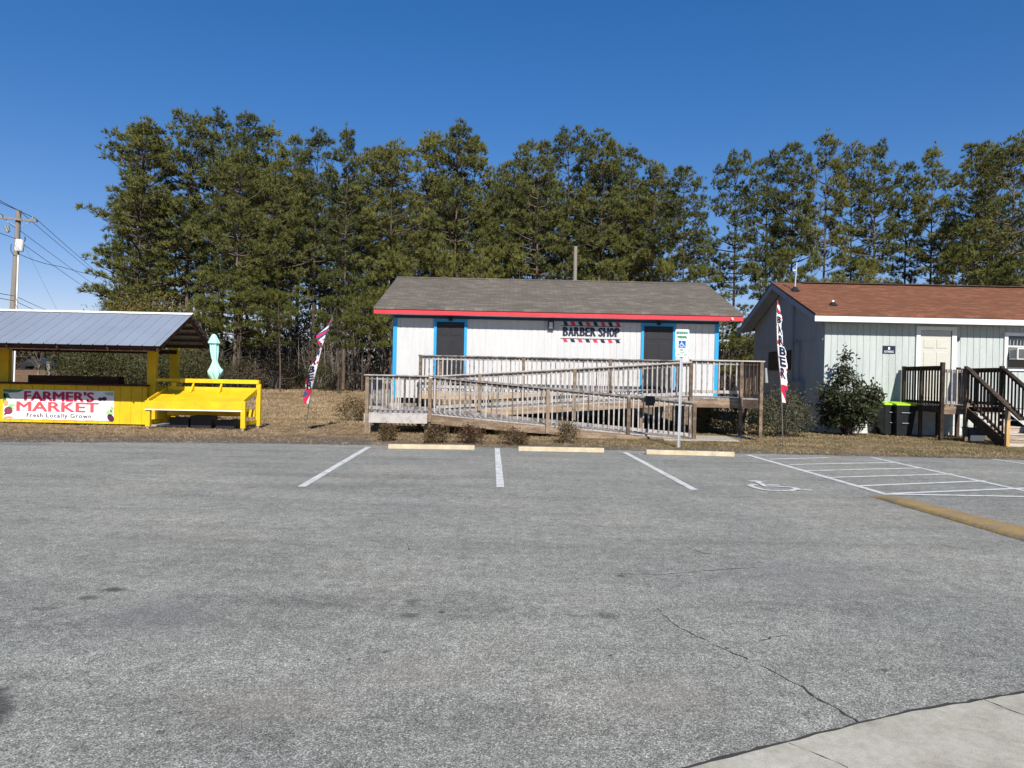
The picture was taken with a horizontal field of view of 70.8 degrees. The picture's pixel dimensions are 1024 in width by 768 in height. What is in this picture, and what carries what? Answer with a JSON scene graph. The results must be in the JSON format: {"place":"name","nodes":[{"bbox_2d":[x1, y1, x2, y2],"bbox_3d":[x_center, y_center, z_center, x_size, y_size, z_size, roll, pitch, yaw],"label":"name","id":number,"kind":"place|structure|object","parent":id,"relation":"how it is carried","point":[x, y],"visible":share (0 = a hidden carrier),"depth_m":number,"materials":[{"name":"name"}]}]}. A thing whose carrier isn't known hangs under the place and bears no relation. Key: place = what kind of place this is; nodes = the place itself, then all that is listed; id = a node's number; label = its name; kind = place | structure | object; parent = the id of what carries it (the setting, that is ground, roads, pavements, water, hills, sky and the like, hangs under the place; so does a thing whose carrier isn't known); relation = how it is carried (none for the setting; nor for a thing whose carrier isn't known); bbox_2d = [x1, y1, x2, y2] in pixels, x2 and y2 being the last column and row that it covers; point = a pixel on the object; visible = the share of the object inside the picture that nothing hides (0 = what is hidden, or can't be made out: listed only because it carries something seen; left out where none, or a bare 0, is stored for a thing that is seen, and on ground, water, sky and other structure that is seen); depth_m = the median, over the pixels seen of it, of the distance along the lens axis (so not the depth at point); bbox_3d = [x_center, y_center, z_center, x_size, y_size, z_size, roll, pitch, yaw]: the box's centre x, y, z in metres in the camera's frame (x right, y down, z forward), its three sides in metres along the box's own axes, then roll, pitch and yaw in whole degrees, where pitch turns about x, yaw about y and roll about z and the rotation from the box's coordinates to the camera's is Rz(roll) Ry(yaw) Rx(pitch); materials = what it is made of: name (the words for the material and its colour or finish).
{"place":"outdoors","nodes":[
{"label":"outdoors","id":0,"kind":"place"},
{"bbox_2d":[0,442,1023,767],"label":"parking lot","id":1,"kind":"structure","parent":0,"point":[210,606],"depth_m":4.95,"materials":[{"name":"asphalt"}]},
{"bbox_2d":[388,444,474,449],"bbox_3d":[-1.714,1.335,15.360,1.830,0.104,0.145,1,0,-4],"label":"wheel stop","id":2,"kind":"object","parent":1,"relation":"on","point":[431,446],"visible":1,"depth_m":15.30,"materials":[{"name":"beige concrete"}]},
{"bbox_2d":[518,446,603,452],"bbox_3d":[1.050,1.393,15.385,1.830,0.104,0.145,1,0,-1],"label":"wheel stop","id":3,"kind":"object","parent":1,"relation":"on","point":[561,449],"visible":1,"depth_m":15.32,"materials":[{"name":"beige concrete"}]},
{"bbox_2d":[299,447,1023,496],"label":"parking markings","id":4,"kind":"object","parent":1,"relation":"on","point":[499,477],"visible":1,"depth_m":11.89,"materials":[{"name":"paint"}]},
{"bbox_2d":[646,449,734,456],"bbox_3d":[3.754,1.451,15.194,1.830,0.104,0.145,1,0,4],"label":"wheel stop","id":5,"kind":"object","parent":1,"relation":"on","point":[690,453],"visible":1,"depth_m":15.13,"materials":[{"name":"beige concrete"}]},
{"bbox_2d":[401,540,1023,767],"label":"asphalt crack","id":6,"kind":"object","parent":1,"relation":"on","point":[812,734],"visible":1,"depth_m":3.37,"materials":[{"name":"asphalt"}]},
{"bbox_2d":[691,693,1023,767],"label":"concrete apron","id":7,"kind":"object","parent":1,"relation":"on","point":[984,733],"visible":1,"depth_m":3.11,"materials":[{"name":"concrete"}]},
{"bbox_2d":[870,495,1023,540],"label":"speed berm","id":8,"kind":"structure","parent":1,"relation":"on","point":[1002,528],"depth_m":8.39,"materials":[{"name":"yellow paint"}]},
{"bbox_2d":[0,369,1023,459],"bbox_3d":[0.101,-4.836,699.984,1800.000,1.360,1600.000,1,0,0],"label":"ground","id":9,"kind":"structure","parent":0,"point":[21,375],"depth_m":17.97,"materials":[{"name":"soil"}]},
{"bbox_2d":[0,210,37,381],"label":"utility pole","id":10,"kind":"object","parent":9,"relation":"on","point":[18,243],"visible":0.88,"depth_m":38.81,"materials":[{"name":"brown wood"}]},
{"bbox_2d":[15,351,79,369],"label":"treeline","id":11,"kind":"object","parent":9,"relation":"on","point":[22,356],"visible":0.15,"depth_m":119.28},
{"bbox_2d":[33,352,108,375],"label":"hedge shrub","id":12,"kind":"object","parent":9,"relation":"on","point":[64,361],"visible":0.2,"depth_m":30.47,"materials":[{"name":"green plant"}]},
{"bbox_2d":[0,309,209,426],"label":"market stall","id":13,"kind":"object","parent":9,"relation":"on","point":[151,335],"visible":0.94,"depth_m":19.35,"materials":[{"name":"yellow paint"}]},
{"bbox_2d":[3,389,113,420],"bbox_3d":[-12.398,0.580,19.689,3.040,0.829,0.013,1,0,0],"label":"banner","id":14,"kind":"object","parent":13,"relation":"attached to","point":[79,405],"visible":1,"depth_m":19.69,"materials":[{"name":"plastic"}]},
{"bbox_2d":[28,375,123,383],"bbox_3d":[-12.073,-0.126,19.962,2.478,0.198,0.320,1,0,0],"label":"produce trough","id":15,"kind":"object","parent":13,"relation":"on","point":[76,379],"visible":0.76,"depth_m":19.80,"materials":[{"name":"brown wood"}]},
{"bbox_2d":[53,352,163,383],"bbox_3d":[-17.045,-0.549,29.965,4.126,3.071,3.336,1,0,0],"label":"hedge shrub","id":16,"kind":"object","parent":9,"relation":"on","point":[86,365],"visible":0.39,"depth_m":29.66,"materials":[{"name":"green plant"}]},
{"bbox_2d":[106,269,149,381],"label":"pine tree","id":17,"kind":"object","parent":9,"relation":"on","point":[127,289],"visible":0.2,"depth_m":46.81,"materials":[{"name":"green plant"}]},
{"bbox_2d":[73,114,203,312],"bbox_3d":[-25.152,-9.032,48.864,7.839,18.442,7.721,2,1,41],"label":"pine tree","id":18,"kind":"object","parent":9,"relation":"on","point":[159,161],"visible":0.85,"depth_m":48.41,"materials":[{"name":"green plant"}]},
{"bbox_2d":[87,348,189,385],"bbox_3d":[-16.679,-0.843,31.981,4.199,3.508,3.870,1,1,-41],"label":"hedge shrub","id":19,"kind":"object","parent":9,"relation":"on","point":[164,373],"visible":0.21,"depth_m":31.88,"materials":[{"name":"green plant"}]},
{"bbox_2d":[102,122,198,308],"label":"pine tree","id":20,"kind":"object","parent":9,"relation":"on","point":[143,274],"visible":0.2,"depth_m":53.45,"materials":[{"name":"green plant"}]},
{"bbox_2d":[97,282,224,384],"bbox_3d":[-22.422,-3.060,44.849,9.282,7.012,6.332,1,0,0],"label":"broadleaf shrub","id":21,"kind":"object","parent":9,"relation":"on","point":[153,307],"visible":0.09,"depth_m":44.70,"materials":[{"name":"green plant"}]},
{"bbox_2d":[115,348,209,386],"bbox_3d":[-16.378,-0.802,34.079,4.645,3.397,3.478,1,0,0],"label":"hedge shrub","id":22,"kind":"object","parent":9,"relation":"on","point":[186,369],"visible":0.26,"depth_m":34.05,"materials":[{"name":"green plant"}]},
{"bbox_2d":[137,107,239,360],"bbox_3d":[-24.076,-10.127,52.757,5.910,20.577,6.373,1,1,25],"label":"pine tree","id":23,"kind":"object","parent":9,"relation":"on","point":[201,252],"visible":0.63,"depth_m":52.53,"materials":[{"name":"green plant"}]},
{"bbox_2d":[159,344,240,386],"bbox_3d":[-15.828,-0.866,36.057,4.735,3.398,3.401,1,0,0],"label":"hedge shrub","id":24,"kind":"object","parent":9,"relation":"on","point":[205,358],"visible":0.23,"depth_m":35.75,"materials":[{"name":"green plant"}]},
{"bbox_2d":[145,378,261,430],"bbox_3d":[-8.376,0.542,19.302,2.934,1.350,1.190,1,0,0],"label":"display bench","id":25,"kind":"object","parent":9,"relation":"on","point":[174,400],"visible":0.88,"depth_m":19.36,"materials":[{"name":"yellow paint"}]},
{"bbox_2d":[185,260,226,376],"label":"pine tree","id":26,"kind":"object","parent":9,"relation":"on","point":[204,311],"visible":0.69,"depth_m":43.63,"materials":[{"name":"green plant"}]},
{"bbox_2d":[167,104,251,356],"bbox_3d":[-22.695,-10.510,54.633,6.472,21.360,6.545,1,1,-22],"label":"pine tree","id":27,"kind":"object","parent":9,"relation":"on","point":[214,120],"visible":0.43,"depth_m":54.08,"materials":[{"name":"green plant"}]},
{"bbox_2d":[207,334,222,386],"bbox_3d":[-8.235,-0.086,20.001,0.557,2.601,0.558,1,0,0],"label":"parasol","id":28,"kind":"object","parent":9,"relation":"on","point":[215,370],"visible":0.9,"depth_m":19.91,"materials":[{"name":"green fabric"}]},
{"bbox_2d":[185,145,290,387],"bbox_3d":[-17.419,-7.401,45.867,6.250,15.651,6.346,1,1,-42],"label":"pine tree","id":29,"kind":"object","parent":9,"relation":"on","point":[236,171],"visible":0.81,"depth_m":45.54,"materials":[{"name":"green plant"}]},
{"bbox_2d":[205,268,277,387],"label":"pine tree","id":30,"kind":"object","parent":9,"relation":"on","point":[229,306],"visible":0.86,"depth_m":44.32,"materials":[{"name":"green plant"}]},
{"bbox_2d":[200,110,284,367],"bbox_3d":[-20.233,-10.136,53.917,5.958,20.734,5.955,1,1,-26],"label":"pine tree","id":31,"kind":"object","parent":9,"relation":"on","point":[251,143],"visible":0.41,"depth_m":53.24,"materials":[{"name":"green plant"}]},
{"bbox_2d":[222,358,268,387],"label":"brush shrub","id":32,"kind":"object","parent":9,"relation":"on","point":[246,370],"visible":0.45,"depth_m":45.66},
{"bbox_2d":[229,241,290,387],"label":"pine tree","id":33,"kind":"object","parent":9,"relation":"on","point":[250,344],"visible":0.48,"depth_m":46.77,"materials":[{"name":"green plant"}]},
{"bbox_2d":[239,118,295,384],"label":"pine tree","id":34,"kind":"object","parent":9,"relation":"on","point":[280,152],"visible":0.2,"depth_m":54.50,"materials":[{"name":"green plant"}]},
{"bbox_2d":[251,291,300,391],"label":"pine tree","id":35,"kind":"object","parent":9,"relation":"on","point":[267,313],"visible":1,"depth_m":43.78,"materials":[{"name":"green plant"}]},
{"bbox_2d":[248,349,305,388],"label":"brush shrub","id":36,"kind":"object","parent":9,"relation":"on","point":[275,381],"visible":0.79,"depth_m":47.82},
{"bbox_2d":[236,159,326,379],"bbox_3d":[-15.865,-7.482,48.905,5.703,15.734,5.373,1,0,11],"label":"pine tree","id":37,"kind":"object","parent":9,"relation":"on","point":[281,166],"visible":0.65,"depth_m":48.84,"materials":[{"name":"green plant"}]},
{"bbox_2d":[271,132,314,373],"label":"pine tree","id":38,"kind":"object","parent":9,"relation":"on","point":[298,140],"visible":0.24,"depth_m":55.88,"materials":[{"name":"green plant"}]},
{"bbox_2d":[269,126,353,367],"bbox_3d":[-14.617,-9.281,52.697,6.148,19.284,6.218,1,1,24],"label":"pine tree","id":39,"kind":"object","parent":9,"relation":"on","point":[308,183],"visible":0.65,"depth_m":52.47,"materials":[{"name":"green plant"}]},
{"bbox_2d":[295,362,342,389],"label":"brush shrub","id":40,"kind":"object","parent":9,"relation":"on","point":[320,382],"visible":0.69,"depth_m":48.75,"materials":[{"name":"green plant"}]},
{"bbox_2d":[303,308,335,430],"bbox_3d":[-5.173,-0.311,19.064,1.031,3.396,0.330,1,1,23],"label":"feather flag","id":41,"kind":"object","parent":9,"relation":"on","point":[313,367],"visible":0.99,"depth_m":19.02,"materials":[{"name":"multicoloured fabric"}]},
{"bbox_2d":[309,295,359,392],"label":"pine tree","id":42,"kind":"object","parent":9,"relation":"on","point":[325,317],"visible":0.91,"depth_m":42.77,"materials":[{"name":"green plant"}]},
{"bbox_2d":[312,122,383,388],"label":"pine tree","id":43,"kind":"object","parent":9,"relation":"on","point":[337,227],"visible":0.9,"depth_m":50.73,"materials":[{"name":"green plant"}]},
{"bbox_2d":[332,392,370,420],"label":"azalea shrub","id":44,"kind":"object","parent":9,"relation":"on","point":[355,415],"visible":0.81,"depth_m":23.78,"materials":[{"name":"brown plant"}]},
{"bbox_2d":[339,265,390,391],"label":"pine tree","id":45,"kind":"object","parent":9,"relation":"on","point":[378,327],"visible":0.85,"depth_m":45.71,"materials":[{"name":"green plant"}]},
{"bbox_2d":[334,145,407,373],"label":"pine tree","id":46,"kind":"object","parent":9,"relation":"on","point":[373,194],"visible":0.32,"depth_m":54.12,"materials":[{"name":"green plant"}]},
{"bbox_2d":[369,233,408,380],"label":"pine tree","id":47,"kind":"object","parent":9,"relation":"on","point":[377,337],"visible":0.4,"depth_m":48.63,"materials":[{"name":"green plant"}]},
{"bbox_2d":[343,138,446,374],"bbox_3d":[-8.144,-8.364,50.090,6.719,17.778,6.618,1,1,-31],"label":"pine tree","id":48,"kind":"object","parent":9,"relation":"on","point":[390,155],"visible":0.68,"depth_m":49.48,"materials":[{"name":"green plant"}]},
{"bbox_2d":[81,304,752,396],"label":"undergrowth","id":49,"kind":"object","parent":9,"relation":"on","point":[347,381],"visible":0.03,"depth_m":53.23,"materials":[{"name":"plant"}]},
{"bbox_2d":[380,129,470,276],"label":"pine tree","id":50,"kind":"object","parent":9,"relation":"on","point":[430,177],"visible":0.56,"depth_m":52.26,"materials":[{"name":"green plant"}]},
{"bbox_2d":[98,281,753,387],"bbox_3d":[6.212,-3.728,68.967,99.689,9.682,15.152,1,0,0],"label":"thicket","id":51,"kind":"object","parent":9,"relation":"on","point":[306,317],"visible":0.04,"depth_m":64.44,"materials":[{"name":"plant"}]},
{"bbox_2d":[99,300,753,397],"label":"saplings","id":52,"kind":"object","parent":9,"relation":"on","point":[336,352],"visible":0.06,"depth_m":50.97,"materials":[{"name":"plant"}]},
{"bbox_2d":[424,232,458,277],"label":"pine tree","id":53,"kind":"object","parent":9,"relation":"on","point":[445,259],"visible":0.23,"depth_m":47.74,"materials":[{"name":"green plant"}]},
{"bbox_2d":[410,116,503,277],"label":"pine tree","id":54,"kind":"object","parent":9,"relation":"on","point":[468,146],"visible":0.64,"depth_m":51.40,"materials":[{"name":"green plant"}]},
{"bbox_2d":[453,418,487,443],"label":"azalea shrub","id":55,"kind":"object","parent":9,"relation":"on","point":[471,434],"visible":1,"depth_m":16.59,"materials":[{"name":"brown plant"}]},
{"bbox_2d":[439,134,514,277],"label":"pine tree","id":56,"kind":"object","parent":9,"relation":"on","point":[489,183],"visible":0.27,"depth_m":54.97,"materials":[{"name":"green plant"}]},
{"bbox_2d":[450,245,518,278],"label":"pine tree","id":57,"kind":"object","parent":9,"relation":"on","point":[491,250],"visible":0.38,"depth_m":46.28,"materials":[{"name":"green plant"}]},
{"bbox_2d":[477,150,545,278],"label":"pine tree","id":58,"kind":"object","parent":9,"relation":"on","point":[500,204],"visible":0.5,"depth_m":53.41,"materials":[{"name":"green plant"}]},
{"bbox_2d":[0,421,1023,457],"bbox_3d":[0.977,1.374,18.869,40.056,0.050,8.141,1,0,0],"label":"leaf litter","id":59,"kind":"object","parent":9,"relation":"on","point":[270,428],"visible":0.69,"depth_m":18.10,"materials":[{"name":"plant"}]},
{"bbox_2d":[497,138,580,279],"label":"pine tree","id":60,"kind":"object","parent":9,"relation":"on","point":[552,220],"visible":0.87,"depth_m":50.28,"materials":[{"name":"green plant"}]},
{"bbox_2d":[374,276,743,430],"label":"shop building","id":61,"kind":"structure","parent":9,"relation":"on","point":[480,317],"depth_m":22.49,"materials":[{"name":"white"}]},
{"bbox_2d":[433,319,466,388],"bbox_3d":[-1.932,-0.932,22.468,1.032,2.175,0.049,1,0,0],"label":"door","id":62,"kind":"structure","parent":61,"relation":"in","point":[450,337],"depth_m":22.47,"materials":[{"name":"metal"}]},
{"bbox_2d":[561,321,620,342],"bbox_3d":[2.455,-1.615,22.478,1.873,0.642,0.006,1,0,0],"label":"shop sign","id":63,"kind":"object","parent":61,"relation":"attached to","point":[608,331],"visible":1,"depth_m":22.48,"materials":[{"name":"black"}]},
{"bbox_2d":[640,323,675,392],"bbox_3d":[4.551,-0.797,22.468,1.069,2.175,0.048,1,0,0],"label":"door","id":64,"kind":"structure","parent":61,"relation":"in","point":[657,341],"depth_m":22.47,"materials":[{"name":"metal"}]},
{"bbox_2d":[98,157,1023,385],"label":"woodland","id":65,"kind":"object","parent":9,"relation":"on","point":[326,290],"depth_m":63.33,"materials":[{"name":"plant"}]},
{"bbox_2d":[364,355,764,438],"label":"wooden ramp","id":66,"kind":"structure","parent":9,"relation":"on","point":[749,374],"depth_m":20.19,"materials":[{"name":"brown wood"}]},
{"bbox_2d":[527,124,608,279],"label":"pine tree","id":67,"kind":"object","parent":9,"relation":"on","point":[570,146],"visible":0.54,"depth_m":52.10,"materials":[{"name":"green plant"}]},
{"bbox_2d":[552,415,583,443],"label":"azalea shrub","id":68,"kind":"object","parent":9,"relation":"on","point":[563,436],"visible":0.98,"depth_m":17.16,"materials":[{"name":"brown plant"}]},
{"bbox_2d":[554,127,645,280],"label":"pine tree","id":69,"kind":"object","parent":9,"relation":"on","point":[609,150],"visible":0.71,"depth_m":51.31,"materials":[{"name":"green plant"}]},
{"bbox_2d":[590,258,634,280],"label":"pine tree","id":70,"kind":"object","parent":9,"relation":"on","point":[601,271],"visible":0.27,"depth_m":45.76,"materials":[{"name":"green plant"}]},
{"bbox_2d":[598,142,665,281],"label":"pine tree","id":71,"kind":"object","parent":9,"relation":"on","point":[632,173],"visible":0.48,"depth_m":53.49,"materials":[{"name":"green plant"}]},
{"bbox_2d":[613,158,685,281],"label":"pine tree","id":72,"kind":"object","parent":9,"relation":"on","point":[641,209],"visible":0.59,"depth_m":52.51,"materials":[{"name":"green plant"}]},
{"bbox_2d":[675,329,688,447],"bbox_3d":[3.931,0.162,16.772,0.322,2.866,0.066,1,0,0],"label":"parking sign","id":73,"kind":"object","parent":9,"relation":"on","point":[681,339],"visible":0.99,"depth_m":16.74,"materials":[{"name":"metal"}]},
{"bbox_2d":[651,164,717,282],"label":"pine tree","id":74,"kind":"object","parent":9,"relation":"on","point":[701,217],"visible":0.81,"depth_m":49.40,"materials":[{"name":"green plant"}]},
{"bbox_2d":[683,246,727,326],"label":"pine tree","id":75,"kind":"object","parent":9,"relation":"on","point":[703,272],"visible":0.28,"depth_m":46.74,"materials":[{"name":"green plant"}]},
{"bbox_2d":[696,395,767,434],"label":"evergreen shrub","id":76,"kind":"object","parent":9,"relation":"on","point":[732,429],"visible":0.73,"depth_m":21.47,"materials":[{"name":"green plant"}]},
{"bbox_2d":[696,147,769,395],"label":"pine tree","id":77,"kind":"object","parent":9,"relation":"on","point":[735,202],"visible":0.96,"depth_m":51.46,"materials":[{"name":"green plant"}]},
{"bbox_2d":[718,282,749,395],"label":"pine tree","id":78,"kind":"object","parent":9,"relation":"on","point":[722,333],"visible":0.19,"depth_m":43.48,"materials":[{"name":"green plant"}]},
{"bbox_2d":[719,303,754,396],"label":"pine tree","id":79,"kind":"object","parent":9,"relation":"on","point":[750,342],"visible":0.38,"depth_m":41.17,"materials":[{"name":"green plant"}]},
{"bbox_2d":[736,149,797,299],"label":"pine tree","id":80,"kind":"object","parent":9,"relation":"on","point":[771,163],"visible":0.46,"depth_m":53.56,"materials":[{"name":"green plant"}]},
{"bbox_2d":[776,300,787,444],"bbox_3d":[6.745,-0.214,17.921,0.524,3.718,0.201,1,1,-42],"label":"feather flag","id":81,"kind":"object","parent":9,"relation":"on","point":[782,360],"visible":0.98,"depth_m":17.87,"materials":[{"name":"multicoloured fabric"}]},
{"bbox_2d":[748,246,816,300],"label":"pine tree","id":82,"kind":"object","parent":9,"relation":"on","point":[785,251],"visible":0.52,"depth_m":45.15,"materials":[{"name":"green plant"}]},
{"bbox_2d":[745,385,821,437],"bbox_3d":[7.805,0.759,20.884,2.112,1.630,2.092,1,0,0],"label":"evergreen shrub","id":83,"kind":"object","parent":9,"relation":"on","point":[787,418],"visible":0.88,"depth_m":20.68,"materials":[{"name":"green plant"}]},
{"bbox_2d":[759,141,828,281],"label":"pine tree","id":84,"kind":"object","parent":9,"relation":"on","point":[778,225],"visible":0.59,"depth_m":51.61,"materials":[{"name":"green plant"}]},
{"bbox_2d":[789,127,864,282],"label":"pine tree","id":85,"kind":"object","parent":9,"relation":"on","point":[833,163],"visible":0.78,"depth_m":50.40,"materials":[{"name":"green plant"}]},
{"bbox_2d":[810,342,887,435],"bbox_3d":[10.284,0.157,21.901,2.282,2.880,2.281,1,0,0],"label":"magnolia bush","id":86,"kind":"object","parent":9,"relation":"on","point":[848,409],"visible":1,"depth_m":21.68,"materials":[{"name":"green plant"}]},
{"bbox_2d":[826,138,884,282],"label":"pine tree","id":87,"kind":"object","parent":9,"relation":"on","point":[848,164],"visible":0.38,"depth_m":54.56,"materials":[{"name":"green plant"}]},
{"bbox_2d":[847,255,887,282],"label":"pine tree","id":88,"kind":"object","parent":9,"relation":"on","point":[863,264],"visible":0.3,"depth_m":46.60,"materials":[{"name":"green plant"}]},
{"bbox_2d":[837,137,917,283],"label":"pine tree","id":89,"kind":"object","parent":9,"relation":"on","point":[878,207],"visible":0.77,"depth_m":51.51,"materials":[{"name":"green plant"}]},
{"bbox_2d":[738,262,1023,435],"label":"house","id":90,"kind":"structure","parent":9,"relation":"on","point":[970,326],"depth_m":22.85,"materials":[{"name":"white"}]},
{"bbox_2d":[915,326,956,400],"bbox_3d":[13.390,-0.634,22.753,1.265,2.356,0.079,1,0,0],"label":"door","id":91,"kind":"structure","parent":90,"relation":"in","point":[932,348],"depth_m":22.76,"materials":[{"name":"beige metal"}]},
{"bbox_2d":[1003,333,1023,370],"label":"window","id":92,"kind":"structure","parent":90,"relation":"in","point":[1011,340],"depth_m":22.77,"materials":[{"name":"white glass"}]},
{"bbox_2d":[872,401,892,434],"bbox_3d":[11.701,1.077,22.401,0.660,1.070,0.806,1,0,0],"label":"wheelie bin","id":93,"kind":"object","parent":9,"relation":"on","point":[885,419],"visible":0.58,"depth_m":22.14,"materials":[{"name":"plastic"}]},
{"bbox_2d":[889,402,917,435],"bbox_3d":[11.949,1.084,22.171,0.660,1.070,0.806,1,0,0],"label":"wheelie bin","id":94,"kind":"object","parent":9,"relation":"on","point":[904,413],"visible":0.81,"depth_m":21.86,"materials":[{"name":"plastic"}]},
{"bbox_2d":[877,160,934,283],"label":"pine tree","id":95,"kind":"object","parent":9,"relation":"on","point":[907,167],"visible":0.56,"depth_m":53.89,"materials":[{"name":"green plant"}]},
{"bbox_2d":[894,140,968,284],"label":"pine tree","id":96,"kind":"object","parent":9,"relation":"on","point":[921,255],"visible":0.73,"depth_m":50.42,"materials":[{"name":"green plant"}]},
{"bbox_2d":[931,220,990,284],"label":"pine tree","id":97,"kind":"object","parent":9,"relation":"on","point":[960,258],"visible":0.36,"depth_m":45.67,"materials":[{"name":"green plant"}]},
{"bbox_2d":[901,362,1023,446],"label":"wooden stoop","id":98,"kind":"object","parent":9,"relation":"on","point":[966,406],"visible":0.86,"depth_m":20.55,"materials":[{"name":"brown wood"}]},
{"bbox_2d":[922,139,1023,284],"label":"pine tree","id":99,"kind":"object","parent":9,"relation":"on","point":[980,150],"visible":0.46,"depth_m":49.56,"materials":[{"name":"green plant"}]},
{"bbox_2d":[957,153,1023,282],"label":"pine tree","id":100,"kind":"object","parent":9,"relation":"on","point":[1017,187],"visible":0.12,"depth_m":53.61,"materials":[{"name":"green plant"}]},
{"bbox_2d":[960,129,1023,285],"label":"pine tree","id":101,"kind":"object","parent":9,"relation":"on","point":[987,226],"visible":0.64,"depth_m":45.01,"materials":[{"name":"green plant"}]},
{"bbox_2d":[0,0,1023,368],"label":"sky","id":102,"kind":"structure","parent":0,"point":[685,82],"materials":[{"name":"blue"}]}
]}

